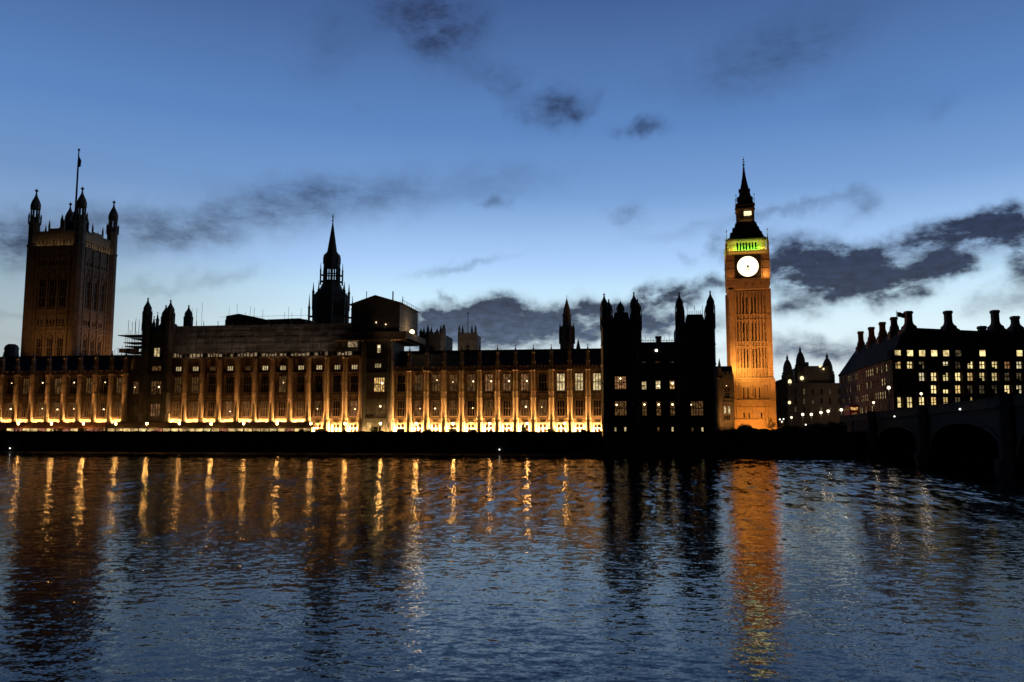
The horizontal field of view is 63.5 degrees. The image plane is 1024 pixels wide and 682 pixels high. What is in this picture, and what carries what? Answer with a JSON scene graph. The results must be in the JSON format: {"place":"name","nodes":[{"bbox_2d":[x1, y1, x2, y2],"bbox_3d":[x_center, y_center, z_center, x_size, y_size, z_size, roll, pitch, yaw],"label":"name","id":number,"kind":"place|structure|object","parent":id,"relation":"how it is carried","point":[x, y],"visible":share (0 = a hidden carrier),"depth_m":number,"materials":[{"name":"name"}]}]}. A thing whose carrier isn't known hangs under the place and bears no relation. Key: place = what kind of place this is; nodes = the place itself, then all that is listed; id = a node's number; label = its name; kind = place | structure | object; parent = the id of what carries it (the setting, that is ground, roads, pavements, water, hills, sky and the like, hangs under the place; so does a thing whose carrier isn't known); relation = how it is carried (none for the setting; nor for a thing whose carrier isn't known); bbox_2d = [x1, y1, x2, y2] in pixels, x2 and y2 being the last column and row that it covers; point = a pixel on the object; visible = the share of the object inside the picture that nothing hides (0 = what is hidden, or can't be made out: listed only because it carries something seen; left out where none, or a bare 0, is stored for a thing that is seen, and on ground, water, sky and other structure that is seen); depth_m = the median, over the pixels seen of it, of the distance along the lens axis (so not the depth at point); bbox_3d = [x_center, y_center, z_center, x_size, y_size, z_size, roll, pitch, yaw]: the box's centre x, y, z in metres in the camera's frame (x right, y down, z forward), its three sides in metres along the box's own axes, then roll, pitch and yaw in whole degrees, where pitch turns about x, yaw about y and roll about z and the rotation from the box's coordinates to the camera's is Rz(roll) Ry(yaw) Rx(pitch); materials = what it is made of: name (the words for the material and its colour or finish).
{"place":"outdoors","nodes":[
{"label":"outdoors","id":0,"kind":"place"},
{"bbox_2d":[20,149,118,355],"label":"flag tower","id":1,"kind":"structure","parent":0,"point":[69,289],"depth_m":336.95,"materials":[{"name":"stone"}]},
{"bbox_2d":[36,337,41,355],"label":"window","id":2,"kind":"structure","parent":1,"relation":"in","point":[39,339],"depth_m":334.20,"materials":[{"name":"glass"}]},
{"bbox_2d":[38,278,45,306],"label":"window","id":3,"kind":"structure","parent":1,"relation":"in","point":[42,290],"depth_m":336.49,"materials":[{"name":"glass"}]},
{"bbox_2d":[46,337,52,355],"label":"window","id":4,"kind":"structure","parent":1,"relation":"in","point":[49,339],"depth_m":333.63,"materials":[{"name":"glass"}]},
{"bbox_2d":[49,278,55,306],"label":"window","id":5,"kind":"structure","parent":1,"relation":"in","point":[52,294],"depth_m":335.83,"materials":[{"name":"glass"}]},
{"bbox_2d":[56,337,62,355],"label":"window","id":6,"kind":"structure","parent":1,"relation":"in","point":[59,339],"depth_m":332.89,"materials":[{"name":"glass"}]},
{"bbox_2d":[59,277,66,305],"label":"window","id":7,"kind":"structure","parent":1,"relation":"in","point":[62,299],"depth_m":335.26,"materials":[{"name":"glass"}]},
{"bbox_2d":[84,280,89,308],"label":"window","id":8,"kind":"structure","parent":1,"relation":"in","point":[87,291],"depth_m":340.62,"materials":[{"name":"glass"}]},
{"bbox_2d":[92,281,96,309],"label":"window","id":9,"kind":"structure","parent":1,"relation":"in","point":[94,283],"depth_m":345.23,"materials":[{"name":"glass"}]},
{"bbox_2d":[99,283,103,311],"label":"window","id":10,"kind":"structure","parent":1,"relation":"in","point":[101,285],"depth_m":349.72,"materials":[{"name":"glass"}]},
{"bbox_2d":[0,351,140,430],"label":"palace south wing","id":11,"kind":"structure","parent":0,"point":[80,388],"depth_m":263.83,"materials":[{"name":"stone"}]},
{"bbox_2d":[7,379,13,393],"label":"window","id":12,"kind":"structure","parent":11,"relation":"in","point":[10,386],"depth_m":267.16,"materials":[{"name":"glass"}]},
{"bbox_2d":[4,344,18,356],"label":"roof turret","id":13,"kind":"object","parent":11,"relation":"on","point":[11,350],"visible":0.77,"depth_m":290.81,"materials":[{"name":"stone"}]},
{"bbox_2d":[22,378,29,393],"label":"window","id":14,"kind":"structure","parent":11,"relation":"in","point":[25,390],"depth_m":266.31,"materials":[{"name":"glass"}]},
{"bbox_2d":[38,378,44,393],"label":"window","id":15,"kind":"structure","parent":11,"relation":"in","point":[41,390],"depth_m":265.47,"materials":[{"name":"glass"}]},
{"bbox_2d":[53,402,59,416],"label":"window","id":16,"kind":"structure","parent":11,"relation":"in","point":[56,404],"depth_m":263.85,"materials":[{"name":"glass"}]},
{"bbox_2d":[54,378,60,393],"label":"window","id":17,"kind":"structure","parent":11,"relation":"in","point":[57,387],"depth_m":264.66,"materials":[{"name":"glass"}]},
{"bbox_2d":[69,402,74,416],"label":"window","id":18,"kind":"structure","parent":11,"relation":"in","point":[71,404],"depth_m":263.08,"materials":[{"name":"glass"}]},
{"bbox_2d":[70,378,76,393],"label":"window","id":19,"kind":"structure","parent":11,"relation":"in","point":[73,381],"depth_m":263.85,"materials":[{"name":"glass"}]},
{"bbox_2d":[84,402,90,416],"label":"window","id":20,"kind":"structure","parent":11,"relation":"in","point":[87,404],"depth_m":262.25,"materials":[{"name":"glass"}]},
{"bbox_2d":[85,378,92,393],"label":"window","id":21,"kind":"structure","parent":11,"relation":"in","point":[88,389],"depth_m":263.08,"materials":[{"name":"glass"}]},
{"bbox_2d":[100,402,106,416],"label":"window","id":22,"kind":"structure","parent":11,"relation":"in","point":[102,404],"depth_m":261.48,"materials":[{"name":"glass"}]},
{"bbox_2d":[101,378,107,393],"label":"window","id":23,"kind":"structure","parent":11,"relation":"in","point":[104,381],"depth_m":262.25,"materials":[{"name":"glass"}]},
{"bbox_2d":[115,402,120,416],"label":"window","id":24,"kind":"structure","parent":11,"relation":"in","point":[117,404],"depth_m":260.72,"materials":[{"name":"glass"}]},
{"bbox_2d":[116,378,122,393],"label":"window","id":25,"kind":"structure","parent":11,"relation":"in","point":[119,381],"depth_m":261.55,"materials":[{"name":"glass"}]},
{"bbox_2d":[170,351,361,430],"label":"palace centre block","id":26,"kind":"structure","parent":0,"point":[323,392],"depth_m":252.91,"materials":[{"name":"stone"}]},
{"bbox_2d":[173,402,179,416],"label":"window","id":27,"kind":"structure","parent":26,"relation":"in","point":[176,409],"depth_m":257.37,"materials":[{"name":"glass"}]},
{"bbox_2d":[174,377,180,392],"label":"window","id":28,"kind":"structure","parent":26,"relation":"in","point":[177,381],"depth_m":258.18,"materials":[{"name":"glass"}]},
{"bbox_2d":[190,402,196,416],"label":"window","id":29,"kind":"structure","parent":26,"relation":"in","point":[193,413],"depth_m":256.55,"materials":[{"name":"glass"}]},
{"bbox_2d":[191,377,198,392],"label":"window","id":30,"kind":"structure","parent":26,"relation":"in","point":[194,383],"depth_m":257.30,"materials":[{"name":"glass"}]},
{"bbox_2d":[207,402,213,416],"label":"window","id":31,"kind":"structure","parent":26,"relation":"in","point":[210,404],"depth_m":255.74,"materials":[{"name":"glass"}]},
{"bbox_2d":[208,377,215,392],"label":"window","id":32,"kind":"structure","parent":26,"relation":"in","point":[211,385],"depth_m":256.49,"materials":[{"name":"glass"}]},
{"bbox_2d":[225,402,231,416],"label":"window","id":33,"kind":"structure","parent":26,"relation":"in","point":[228,408],"depth_m":254.80,"materials":[{"name":"glass"}]},
{"bbox_2d":[226,376,232,392],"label":"window","id":34,"kind":"structure","parent":26,"relation":"in","point":[229,379],"depth_m":255.61,"materials":[{"name":"glass"}]},
{"bbox_2d":[243,401,249,416],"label":"window","id":35,"kind":"structure","parent":26,"relation":"in","point":[246,405],"depth_m":253.99,"materials":[{"name":"glass"}]},
{"bbox_2d":[243,376,250,392],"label":"window","id":36,"kind":"structure","parent":26,"relation":"in","point":[247,379],"depth_m":254.77,"materials":[{"name":"glass"}]},
{"bbox_2d":[260,401,266,416],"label":"window","id":37,"kind":"structure","parent":26,"relation":"in","point":[263,411],"depth_m":253.19,"materials":[{"name":"glass"}]},
{"bbox_2d":[261,376,267,392],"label":"window","id":38,"kind":"structure","parent":26,"relation":"in","point":[264,379],"depth_m":253.93,"materials":[{"name":"glass"}]},
{"bbox_2d":[173,303,361,356],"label":"temporary roof","id":39,"kind":"structure","parent":26,"relation":"on","point":[239,333],"depth_m":257.02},
{"bbox_2d":[278,401,284,416],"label":"window","id":40,"kind":"structure","parent":26,"relation":"in","point":[281,404],"depth_m":252.33,"materials":[{"name":"glass"}]},
{"bbox_2d":[279,376,285,391],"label":"window","id":41,"kind":"structure","parent":26,"relation":"in","point":[282,379],"depth_m":253.13,"materials":[{"name":"glass"}]},
{"bbox_2d":[296,401,302,415],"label":"window","id":42,"kind":"structure","parent":26,"relation":"in","point":[299,409],"depth_m":251.46,"materials":[{"name":"glass"}]},
{"bbox_2d":[297,376,303,391],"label":"window","id":43,"kind":"structure","parent":26,"relation":"in","point":[300,379],"depth_m":252.33,"materials":[{"name":"glass"}]},
{"bbox_2d":[314,401,321,415],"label":"window","id":44,"kind":"structure","parent":26,"relation":"in","point":[318,404],"depth_m":250.61,"materials":[{"name":"glass"}]},
{"bbox_2d":[315,376,322,391],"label":"window","id":45,"kind":"structure","parent":26,"relation":"in","point":[318,379],"depth_m":251.40,"materials":[{"name":"glass"}]},
{"bbox_2d":[333,401,339,415],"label":"window","id":46,"kind":"structure","parent":26,"relation":"in","point":[336,404],"depth_m":249.75,"materials":[{"name":"glass"}]},
{"bbox_2d":[333,375,340,391],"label":"window","id":47,"kind":"structure","parent":26,"relation":"in","point":[336,378],"depth_m":250.55,"materials":[{"name":"glass"}]},
{"bbox_2d":[350,401,356,415],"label":"window","id":48,"kind":"structure","parent":26,"relation":"in","point":[353,404],"depth_m":248.96,"materials":[{"name":"glass"}]},
{"bbox_2d":[350,375,357,391],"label":"window","id":49,"kind":"structure","parent":26,"relation":"in","point":[354,378],"depth_m":249.75,"materials":[{"name":"glass"}]},
{"bbox_2d":[308,216,352,322],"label":"octagonal spire","id":50,"kind":"structure","parent":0,"point":[330,300],"depth_m":313.56,"materials":[{"name":"stone"}]},
{"bbox_2d":[0,451,717,455],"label":"muddy shore","id":51,"kind":"structure","parent":0,"point":[377,453],"depth_m":235.16,"materials":[{"name":"soil"}]},
{"bbox_2d":[419,325,452,350],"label":"great hall","id":52,"kind":"structure","parent":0,"point":[433,340],"depth_m":340.56,"materials":[{"name":"stone"}]},
{"bbox_2d":[457,313,480,349],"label":"abbey tower","id":53,"kind":"structure","parent":0,"point":[471,340],"depth_m":410.03,"materials":[{"name":"stone"}]},
{"bbox_2d":[392,344,601,431],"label":"palace north wing","id":54,"kind":"structure","parent":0,"point":[538,390],"depth_m":243.35,"materials":[{"name":"stone"}]},
{"bbox_2d":[397,401,404,415],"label":"window","id":55,"kind":"structure","parent":54,"relation":"in","point":[400,404],"depth_m":247.20,"materials":[{"name":"glass"}]},
{"bbox_2d":[397,375,404,391],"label":"window","id":56,"kind":"structure","parent":54,"relation":"in","point":[401,378],"depth_m":247.99,"materials":[{"name":"glass"}]},
{"bbox_2d":[415,401,421,415],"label":"window","id":57,"kind":"structure","parent":54,"relation":"in","point":[418,404],"depth_m":246.42,"materials":[{"name":"glass"}]},
{"bbox_2d":[415,375,422,391],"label":"window","id":58,"kind":"structure","parent":54,"relation":"in","point":[418,378],"depth_m":247.26,"materials":[{"name":"glass"}]},
{"bbox_2d":[432,401,438,415],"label":"window","id":59,"kind":"structure","parent":54,"relation":"in","point":[435,404],"depth_m":245.64,"materials":[{"name":"glass"}]},
{"bbox_2d":[432,375,439,390],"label":"window","id":60,"kind":"structure","parent":54,"relation":"in","point":[435,378],"depth_m":246.42,"materials":[{"name":"glass"}]},
{"bbox_2d":[449,374,456,390],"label":"window","id":61,"kind":"structure","parent":54,"relation":"in","point":[453,377],"depth_m":245.70,"materials":[{"name":"glass"}]},
{"bbox_2d":[450,401,456,415],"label":"window","id":62,"kind":"structure","parent":54,"relation":"in","point":[453,404],"depth_m":244.86,"materials":[{"name":"glass"}]},
{"bbox_2d":[467,400,474,415],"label":"window","id":63,"kind":"structure","parent":54,"relation":"in","point":[470,403],"depth_m":244.09,"materials":[{"name":"glass"}]},
{"bbox_2d":[467,374,474,390],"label":"window","id":64,"kind":"structure","parent":54,"relation":"in","point":[470,377],"depth_m":244.86,"materials":[{"name":"glass"}]},
{"bbox_2d":[485,400,492,415],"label":"window","id":65,"kind":"structure","parent":54,"relation":"in","point":[488,403],"depth_m":243.25,"materials":[{"name":"glass"}]},
{"bbox_2d":[485,374,492,390],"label":"window","id":66,"kind":"structure","parent":54,"relation":"in","point":[488,377],"depth_m":244.09,"materials":[{"name":"glass"}]},
{"bbox_2d":[503,400,510,415],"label":"window","id":67,"kind":"structure","parent":54,"relation":"in","point":[506,403],"depth_m":242.48,"materials":[{"name":"glass"}]},
{"bbox_2d":[503,374,510,390],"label":"window","id":68,"kind":"structure","parent":54,"relation":"in","point":[506,377],"depth_m":243.31,"materials":[{"name":"glass"}]},
{"bbox_2d":[521,400,528,415],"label":"window","id":69,"kind":"structure","parent":54,"relation":"in","point":[524,403],"depth_m":241.71,"materials":[{"name":"glass"}]},
{"bbox_2d":[521,374,528,390],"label":"window","id":70,"kind":"structure","parent":54,"relation":"in","point":[524,377],"depth_m":242.48,"materials":[{"name":"glass"}]},
{"bbox_2d":[539,400,546,415],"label":"window","id":71,"kind":"structure","parent":54,"relation":"in","point":[542,403],"depth_m":240.95,"materials":[{"name":"glass"}]},
{"bbox_2d":[539,373,546,390],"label":"window","id":72,"kind":"structure","parent":54,"relation":"in","point":[542,377],"depth_m":241.71,"materials":[{"name":"glass"}]},
{"bbox_2d":[557,400,564,415],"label":"window","id":73,"kind":"structure","parent":54,"relation":"in","point":[560,403],"depth_m":240.13,"materials":[{"name":"glass"}]},
{"bbox_2d":[557,373,564,390],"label":"window","id":74,"kind":"structure","parent":54,"relation":"in","point":[560,376],"depth_m":240.95,"materials":[{"name":"glass"}]},
{"bbox_2d":[575,400,582,415],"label":"window","id":75,"kind":"structure","parent":54,"relation":"in","point":[578,403],"depth_m":239.42,"materials":[{"name":"glass"}]},
{"bbox_2d":[575,373,582,390],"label":"window","id":76,"kind":"structure","parent":54,"relation":"in","point":[578,376],"depth_m":240.18,"materials":[{"name":"glass"}]},
{"bbox_2d":[593,400,600,415],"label":"window","id":77,"kind":"structure","parent":54,"relation":"in","point":[596,403],"depth_m":238.66,"materials":[{"name":"glass"}]},
{"bbox_2d":[593,373,600,389],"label":"window","id":78,"kind":"structure","parent":54,"relation":"in","point":[596,376],"depth_m":239.42,"materials":[{"name":"glass"}]},
{"bbox_2d":[0,453,1023,681],"bbox_3d":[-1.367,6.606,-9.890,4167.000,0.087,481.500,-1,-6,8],"label":"river water","id":79,"kind":"structure","parent":0,"point":[123,567],"depth_m":44.55,"materials":[{"name":"blue liquid"}]},
{"bbox_2d":[0,431,601,453],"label":"river wall","id":80,"kind":"structure","parent":79,"relation":"in","point":[397,441],"depth_m":239.21,"materials":[{"name":"stone"}]},
{"bbox_2d":[717,431,867,456],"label":"embankment wall","id":81,"kind":"structure","parent":79,"relation":"in","point":[819,444],"depth_m":219.34,"materials":[{"name":"stone"}]},
{"bbox_2d":[840,394,1023,475],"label":"arch bridge","id":82,"kind":"structure","parent":79,"relation":"in","point":[988,431],"depth_m":168.68,"materials":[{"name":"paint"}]},
{"bbox_2d":[844,405,858,414],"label":"double decker bus","id":83,"kind":"object","parent":82,"relation":"on","point":[851,409],"visible":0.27,"depth_m":239.39,"materials":[{"name":"red paint"}]},
{"bbox_2d":[0,0,1023,382],"label":"sky","id":84,"kind":"structure","parent":0,"point":[499,163],"materials":[{"name":"blue"}]},
{"bbox_2d":[775,378,787,428],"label":"corner house","id":85,"kind":"structure","parent":0,"point":[781,401],"depth_m":346.26,"materials":[{"name":"stone"}]},
{"bbox_2d":[781,347,839,430],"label":"building","id":86,"kind":"structure","parent":0,"point":[814,390],"depth_m":383.32,"materials":[{"name":"stone"}]},
{"bbox_2d":[818,421,836,431],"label":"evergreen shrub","id":87,"kind":"object","parent":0,"point":[825,428],"visible":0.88,"depth_m":228.96,"materials":[{"name":"green plant"}]},
{"bbox_2d":[829,421,847,431],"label":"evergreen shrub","id":88,"kind":"object","parent":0,"point":[843,427],"visible":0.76,"depth_m":227.53,"materials":[{"name":"green plant"}]},
{"bbox_2d":[838,310,1023,415],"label":"office block","id":89,"kind":"structure","parent":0,"point":[948,361],"depth_m":248.60,"materials":[{"name":"black brick"}]},
{"label":"ground","id":90,"kind":"structure","parent":0,"visible":0},
{"bbox_2d":[126,355,140,421],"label":"palace link bay","id":91,"kind":"object","parent":90,"relation":"on","point":[134,367],"visible":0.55,"depth_m":260.81,"materials":[{"name":"stone"}]},
{"bbox_2d":[114,319,141,359],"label":"scaffold tower","id":92,"kind":"structure","parent":91,"relation":"on","point":[132,349],"depth_m":262.31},
{"bbox_2d":[138,298,192,421],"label":"palace tower","id":93,"kind":"structure","parent":90,"relation":"on","point":[156,372],"depth_m":258.18,"materials":[{"name":"stone"}]},
{"bbox_2d":[150,403,159,415],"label":"window","id":94,"kind":"structure","parent":93,"relation":"in","point":[154,408],"depth_m":257.37,"materials":[{"name":"glass"}]},
{"bbox_2d":[150,381,160,394],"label":"window","id":95,"kind":"structure","parent":93,"relation":"in","point":[155,385],"depth_m":258.06,"materials":[{"name":"glass"}]},
{"bbox_2d":[360,339,404,430],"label":"palace tower","id":96,"kind":"structure","parent":90,"relation":"on","point":[376,379],"depth_m":247.20,"materials":[{"name":"stone"}]},
{"bbox_2d":[374,377,384,391],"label":"window","id":97,"kind":"structure","parent":96,"relation":"in","point":[378,381],"depth_m":247.51,"materials":[{"name":"glass"}]},
{"bbox_2d":[374,403,384,416],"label":"window","id":98,"kind":"structure","parent":96,"relation":"in","point":[379,408],"depth_m":246.72,"materials":[{"name":"glass"}]},
{"bbox_2d":[334,291,425,346],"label":"scaffold shelter","id":99,"kind":"object","parent":96,"relation":"on","point":[375,317],"visible":0.98,"depth_m":251.59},
{"bbox_2d":[440,325,445,350],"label":"lit turret","id":100,"kind":"object","parent":90,"relation":"on","point":[443,340],"visible":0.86,"depth_m":334.96,"materials":[{"name":"stone"}]},
{"bbox_2d":[559,297,574,348],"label":"spired turret","id":101,"kind":"object","parent":90,"relation":"on","point":[566,333],"visible":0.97,"depth_m":330.58,"materials":[{"name":"stone"}]},
{"bbox_2d":[600,291,717,453],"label":"palace pavilion","id":102,"kind":"structure","parent":90,"relation":"on","point":[658,396],"depth_m":227.62,"materials":[{"name":"stone"}]},
{"bbox_2d":[615,376,625,388],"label":"window","id":103,"kind":"structure","parent":102,"relation":"in","point":[620,381],"depth_m":229.47,"materials":[{"name":"glass"}]},
{"bbox_2d":[615,401,626,415],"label":"window","id":104,"kind":"structure","parent":102,"relation":"in","point":[620,406],"depth_m":228.74,"materials":[{"name":"glass"}]},
{"bbox_2d":[691,401,703,415],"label":"window","id":105,"kind":"structure","parent":102,"relation":"in","point":[697,407],"depth_m":225.69,"materials":[{"name":"glass"}]},
{"bbox_2d":[691,376,703,388],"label":"window","id":106,"kind":"structure","parent":102,"relation":"in","point":[697,382],"depth_m":226.40,"materials":[{"name":"glass"}]},
{"bbox_2d":[716,359,734,430],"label":"building","id":107,"kind":"structure","parent":90,"relation":"on","point":[725,398],"depth_m":269.96,"materials":[{"name":"stone"}]},
{"bbox_2d":[724,159,776,429],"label":"clock tower","id":108,"kind":"structure","parent":90,"relation":"on","point":[749,341],"depth_m":285.69,"materials":[{"name":"stone"}]},
{"label":"terrace path","id":109,"kind":"structure","parent":0,"visible":0},
{"bbox_2d":[0,422,109,430],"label":"terrace marquee","id":110,"kind":"object","parent":109,"relation":"on","point":[64,426],"visible":0.65,"depth_m":256.14,"materials":[{"name":"fabric"}]},
{"bbox_2d":[107,422,317,430],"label":"terrace marquee","id":111,"kind":"object","parent":109,"relation":"on","point":[214,426],"visible":0.6,"depth_m":248.30,"materials":[{"name":"fabric"}]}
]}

